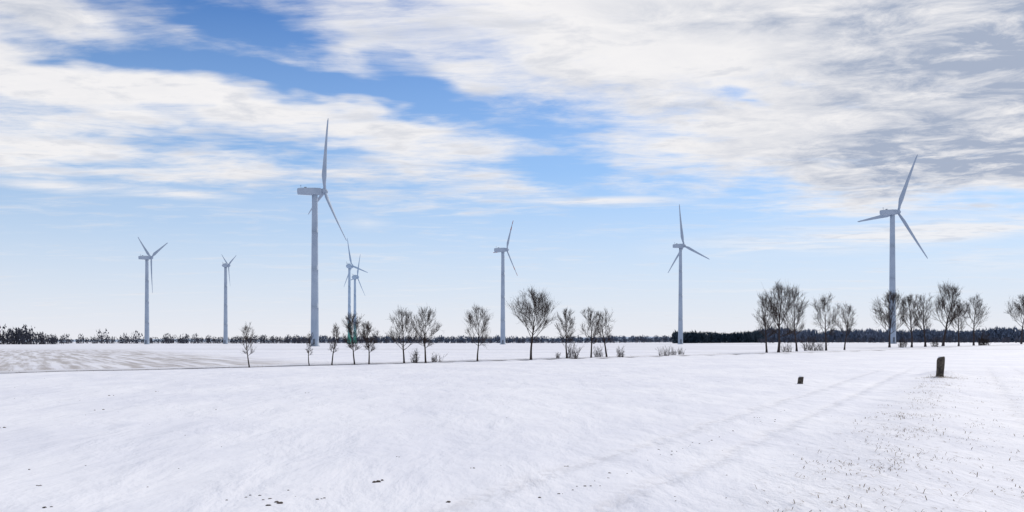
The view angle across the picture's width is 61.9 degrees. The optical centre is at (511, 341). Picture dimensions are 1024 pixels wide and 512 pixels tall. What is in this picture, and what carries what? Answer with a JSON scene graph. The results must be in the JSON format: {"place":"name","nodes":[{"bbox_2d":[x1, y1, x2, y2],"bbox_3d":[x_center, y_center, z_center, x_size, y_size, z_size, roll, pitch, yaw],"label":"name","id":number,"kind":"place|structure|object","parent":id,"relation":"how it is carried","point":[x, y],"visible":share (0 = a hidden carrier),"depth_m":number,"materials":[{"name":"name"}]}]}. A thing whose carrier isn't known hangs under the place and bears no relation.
{"place":"outdoors","nodes":[
{"label":"outdoors","id":0,"kind":"place"},
{"bbox_2d":[0,337,884,341],"bbox_3d":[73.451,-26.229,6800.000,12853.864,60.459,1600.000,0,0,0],"label":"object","id":1,"kind":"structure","parent":0,"point":[75,340],"depth_m":6158.73,"materials":[{"name":"black plant"}]},
{"bbox_2d":[0,344,1016,372],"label":"farm track","id":2,"kind":"structure","parent":0,"point":[409,361],"depth_m":77.69,"materials":[{"name":"white snow"}]},
{"bbox_2d":[0,342,1023,511],"bbox_3d":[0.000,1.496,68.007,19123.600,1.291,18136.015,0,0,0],"label":"snow ground","id":3,"kind":"structure","parent":0,"point":[441,430],"depth_m":19.44,"materials":[{"name":"white snow"}]},
{"bbox_2d":[0,324,39,343],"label":"distant wood","id":4,"kind":"object","parent":3,"relation":"on","point":[14,337],"visible":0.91,"depth_m":603.51,"materials":[{"name":"plant"}]},
{"bbox_2d":[30,331,63,343],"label":"distant wood","id":5,"kind":"object","parent":3,"relation":"on","point":[47,339],"visible":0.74,"depth_m":625.68,"materials":[{"name":"black plant"}]},
{"bbox_2d":[59,329,199,343],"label":"distant tree row","id":6,"kind":"object","parent":3,"relation":"on","point":[106,339],"visible":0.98,"depth_m":849.69,"materials":[{"name":"brown plant"}]},
{"bbox_2d":[138,237,166,343],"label":"wind turbine","id":7,"kind":"object","parent":3,"relation":"on","point":[146,259],"visible":0.98,"depth_m":638.86,"materials":[{"name":"paint"}]},
{"bbox_2d":[43,336,310,342],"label":"distant hedge","id":8,"kind":"object","parent":3,"relation":"on","point":[121,339],"visible":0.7,"depth_m":901.05,"materials":[{"name":"black plant"}]},
{"bbox_2d":[222,256,235,343],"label":"wind turbine","id":9,"kind":"object","parent":3,"relation":"on","point":[225,334],"visible":0.98,"depth_m":718.81,"materials":[{"name":"paint"}]},
{"bbox_2d":[162,334,305,342],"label":"distant tree row","id":10,"kind":"object","parent":3,"relation":"on","point":[264,336],"visible":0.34,"depth_m":1000.18,"materials":[{"name":"black plant"}]},
{"bbox_2d":[239,323,255,367],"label":"bare tree","id":11,"kind":"object","parent":3,"relation":"on","point":[247,332],"visible":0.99,"depth_m":67.85,"materials":[{"name":"brown plant"}]},
{"bbox_2d":[305,333,313,365],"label":"bare tree","id":12,"kind":"object","parent":3,"relation":"on","point":[309,346],"visible":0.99,"depth_m":72.19,"materials":[{"name":"brown plant"}]},
{"bbox_2d":[297,120,346,345],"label":"wind turbine","id":13,"kind":"object","parent":3,"relation":"on","point":[315,192],"visible":0.98,"depth_m":358.75,"materials":[{"name":"paint"}]},
{"bbox_2d":[326,323,339,364],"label":"bare tree","id":14,"kind":"object","parent":3,"relation":"on","point":[333,346],"visible":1,"depth_m":74.36,"materials":[{"name":"brown plant"}]},
{"bbox_2d":[342,312,363,364],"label":"bare tree","id":15,"kind":"object","parent":3,"relation":"on","point":[350,331],"visible":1,"depth_m":76.18,"materials":[{"name":"brown plant"}]},
{"bbox_2d":[344,238,367,343],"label":"wind turbine","id":16,"kind":"object","parent":3,"relation":"on","point":[350,266],"visible":0.92,"depth_m":699.10,"materials":[{"name":"paint"}]},
{"bbox_2d":[351,258,364,343],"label":"wind turbine","id":17,"kind":"object","parent":3,"relation":"on","point":[354,277],"visible":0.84,"depth_m":818.88,"materials":[{"name":"paint"}]},
{"bbox_2d":[360,321,381,363],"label":"bare tree","id":18,"kind":"object","parent":3,"relation":"on","point":[366,337],"visible":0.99,"depth_m":77.33,"materials":[{"name":"brown plant"}]},
{"bbox_2d":[383,306,424,362],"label":"bare tree","id":19,"kind":"object","parent":3,"relation":"on","point":[402,326],"visible":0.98,"depth_m":80.64,"materials":[{"name":"brown plant"}]},
{"bbox_2d":[410,349,418,362],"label":"shrub","id":20,"kind":"object","parent":3,"relation":"on","point":[415,359],"visible":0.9,"depth_m":81.44,"materials":[{"name":"brown plant"}]},
{"bbox_2d":[406,307,443,362],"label":"bare tree","id":21,"kind":"object","parent":3,"relation":"on","point":[427,320],"visible":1,"depth_m":79.38,"materials":[{"name":"brown plant"}]},
{"bbox_2d":[430,352,441,361],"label":"shrub","id":22,"kind":"object","parent":3,"relation":"on","point":[434,359],"visible":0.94,"depth_m":83.64,"materials":[{"name":"brown plant"}]},
{"bbox_2d":[462,303,492,360],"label":"bare tree","id":23,"kind":"object","parent":3,"relation":"on","point":[470,318],"visible":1,"depth_m":88.43,"materials":[{"name":"brown plant"}]},
{"bbox_2d":[287,334,672,342],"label":"distant hedge","id":24,"kind":"object","parent":3,"relation":"on","point":[557,340],"visible":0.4,"depth_m":1150.46,"materials":[{"name":"black plant"}]},
{"bbox_2d":[285,336,676,342],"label":"distant tree row","id":25,"kind":"object","parent":3,"relation":"on","point":[586,340],"visible":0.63,"depth_m":1002.63,"materials":[{"name":"black plant"}]},
{"bbox_2d":[0,378,980,507],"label":"soil clods","id":26,"kind":"object","parent":3,"relation":"on","point":[277,502],"visible":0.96,"depth_m":11.73,"materials":[{"name":"brown soil"}]},
{"bbox_2d":[493,222,517,343],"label":"wind turbine","id":27,"kind":"object","parent":3,"relation":"on","point":[502,329],"visible":0.98,"depth_m":598.76,"materials":[{"name":"paint"}]},
{"bbox_2d":[16,348,1023,511],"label":"dry grass","id":28,"kind":"structure","parent":3,"relation":"on","point":[939,377],"depth_m":14.52,"materials":[{"name":"plant"}]},
{"bbox_2d":[504,284,557,359],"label":"bare tree","id":29,"kind":"object","parent":3,"relation":"on","point":[535,305],"visible":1,"depth_m":94.89,"materials":[{"name":"brown plant"}]},
{"bbox_2d":[554,306,577,357],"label":"bare tree","id":30,"kind":"object","parent":3,"relation":"on","point":[566,335],"visible":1,"depth_m":100.67,"materials":[{"name":"brown plant"}]},
{"bbox_2d":[562,340,582,358],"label":"shrub","id":31,"kind":"object","parent":3,"relation":"on","point":[574,355],"visible":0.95,"depth_m":101.50,"materials":[{"name":"brown plant"}]},
{"bbox_2d":[579,306,601,357],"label":"bare tree","id":32,"kind":"object","parent":3,"relation":"on","point":[589,320],"visible":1,"depth_m":105.74,"materials":[{"name":"brown plant"}]},
{"bbox_2d":[593,345,602,356],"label":"shrub","id":33,"kind":"object","parent":3,"relation":"on","point":[597,355],"visible":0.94,"depth_m":109.48,"materials":[{"name":"brown plant"}]},
{"bbox_2d":[593,308,613,356],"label":"bare tree","id":34,"kind":"object","parent":3,"relation":"on","point":[605,324],"visible":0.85,"depth_m":109.24,"materials":[{"name":"brown plant"}]},
{"bbox_2d":[616,346,624,356],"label":"shrub","id":35,"kind":"object","parent":3,"relation":"on","point":[620,353],"visible":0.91,"depth_m":109.47,"materials":[{"name":"brown plant"}]},
{"bbox_2d":[658,345,669,355],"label":"shrub","id":36,"kind":"object","parent":3,"relation":"on","point":[665,353],"visible":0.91,"depth_m":119.14,"materials":[{"name":"brown plant"}]},
{"bbox_2d":[669,347,678,354],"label":"shrub","id":37,"kind":"object","parent":3,"relation":"on","point":[673,353],"visible":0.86,"depth_m":123.50,"materials":[{"name":"brown plant"}]},
{"bbox_2d":[668,204,709,343],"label":"wind turbine","id":38,"kind":"object","parent":3,"relation":"on","point":[680,307],"visible":0.99,"depth_m":558.99,"materials":[{"name":"paint"}]},
{"bbox_2d":[671,329,766,342],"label":"conifer wood","id":39,"kind":"object","parent":3,"relation":"on","point":[754,336],"visible":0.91,"depth_m":699.11,"materials":[{"name":"plant"}]},
{"bbox_2d":[751,292,778,352],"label":"bare tree","id":40,"kind":"object","parent":3,"relation":"on","point":[763,325],"visible":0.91,"depth_m":153.18,"materials":[{"name":"plant"}]},
{"bbox_2d":[759,280,800,351],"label":"bare tree","id":41,"kind":"object","parent":3,"relation":"on","point":[779,295],"visible":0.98,"depth_m":151.44,"materials":[{"name":"plant"}]},
{"bbox_2d":[780,341,793,351],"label":"shrub","id":42,"kind":"object","parent":3,"relation":"on","point":[788,348],"visible":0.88,"depth_m":162.82,"materials":[{"name":"brown plant"}]},
{"bbox_2d":[780,285,809,350],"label":"bare tree","id":43,"kind":"object","parent":3,"relation":"on","point":[799,309],"visible":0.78,"depth_m":173.84,"materials":[{"name":"plant"}]},
{"bbox_2d":[797,376,803,383],"bbox_3d":[13.676,1.913,40.500,0.322,0.587,0.282,0,0,0],"label":"wooden post","id":44,"kind":"object","parent":3,"relation":"on","point":[800,379],"visible":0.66,"depth_m":40.39,"materials":[{"name":"wood"}]},
{"bbox_2d":[801,335,820,350],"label":"shrub","id":45,"kind":"object","parent":3,"relation":"on","point":[810,345],"visible":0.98,"depth_m":184.62,"materials":[{"name":"brown plant"}]},
{"bbox_2d":[810,294,846,350],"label":"bare tree","id":46,"kind":"object","parent":3,"relation":"on","point":[824,317],"visible":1,"depth_m":184.88,"materials":[{"name":"plant"}]},
{"bbox_2d":[837,302,855,349],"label":"bare tree","id":47,"kind":"object","parent":3,"relation":"on","point":[847,328],"visible":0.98,"depth_m":197.62,"materials":[{"name":"plant"}]},
{"bbox_2d":[870,289,908,346],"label":"bare tree","id":48,"kind":"object","parent":3,"relation":"on","point":[887,317],"visible":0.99,"depth_m":247.88,"materials":[{"name":"plant"}]},
{"bbox_2d":[757,336,1023,342],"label":"distant hedge","id":49,"kind":"object","parent":3,"relation":"on","point":[771,339],"visible":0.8,"depth_m":601.63,"materials":[{"name":"black plant"}]},
{"bbox_2d":[759,325,1023,341],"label":"distant tree row","id":50,"kind":"object","parent":3,"relation":"on","point":[995,332],"visible":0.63,"depth_m":899.01,"materials":[{"name":"plant"}]},
{"bbox_2d":[857,154,927,343],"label":"wind turbine","id":51,"kind":"object","parent":3,"relation":"on","point":[891,213],"visible":0.89,"depth_m":408.77,"materials":[{"name":"paint"}]},
{"bbox_2d":[898,336,907,346],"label":"shrub","id":52,"kind":"object","parent":3,"relation":"on","point":[901,344],"visible":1,"depth_m":244.63,"materials":[{"name":"brown plant"}]},
{"bbox_2d":[900,294,924,346],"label":"bare tree","id":53,"kind":"object","parent":3,"relation":"on","point":[909,300],"visible":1,"depth_m":243.71,"materials":[{"name":"plant"}]},
{"bbox_2d":[909,292,934,346],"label":"bare tree","id":54,"kind":"object","parent":3,"relation":"on","point":[923,318],"visible":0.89,"depth_m":256.74,"materials":[{"name":"plant"}]},
{"bbox_2d":[930,338,938,346],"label":"shrub","id":55,"kind":"object","parent":3,"relation":"on","point":[934,343],"visible":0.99,"depth_m":253.88,"materials":[{"name":"brown plant"}]},
{"bbox_2d":[935,356,944,376],"bbox_3d":[22.815,1.427,45.496,0.484,1.294,0.444,0,0,0],"label":"wooden post","id":56,"kind":"object","parent":3,"relation":"on","point":[940,365],"visible":0.86,"depth_m":45.35,"materials":[{"name":"wood"}]},
{"bbox_2d":[924,281,966,345],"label":"bare tree","id":57,"kind":"object","parent":3,"relation":"on","point":[952,288],"visible":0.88,"depth_m":271.41,"materials":[{"name":"plant"}]},
{"bbox_2d":[948,299,967,345],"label":"bare tree","id":58,"kind":"object","parent":3,"relation":"on","point":[958,318],"visible":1,"depth_m":266.67,"materials":[{"name":"plant"}]},
{"bbox_2d":[963,293,988,344],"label":"bare tree","id":59,"kind":"object","parent":3,"relation":"on","point":[976,310],"visible":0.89,"depth_m":284.05,"materials":[{"name":"plant"}]},
{"bbox_2d":[973,329,990,345],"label":"shrub","id":60,"kind":"object","parent":3,"relation":"on","point":[982,342],"visible":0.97,"depth_m":279.93,"materials":[{"name":"brown plant"}]},
{"bbox_2d":[1004,294,1023,343],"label":"bare tree","id":61,"kind":"object","parent":3,"relation":"on","point":[1019,306],"visible":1,"depth_m":321.83,"materials":[{"name":"plant"}]},
{"bbox_2d":[0,0,1023,339],"label":"sky","id":62,"kind":"structure","parent":0,"point":[775,128],"materials":[{"name":"blue"}]}
]}

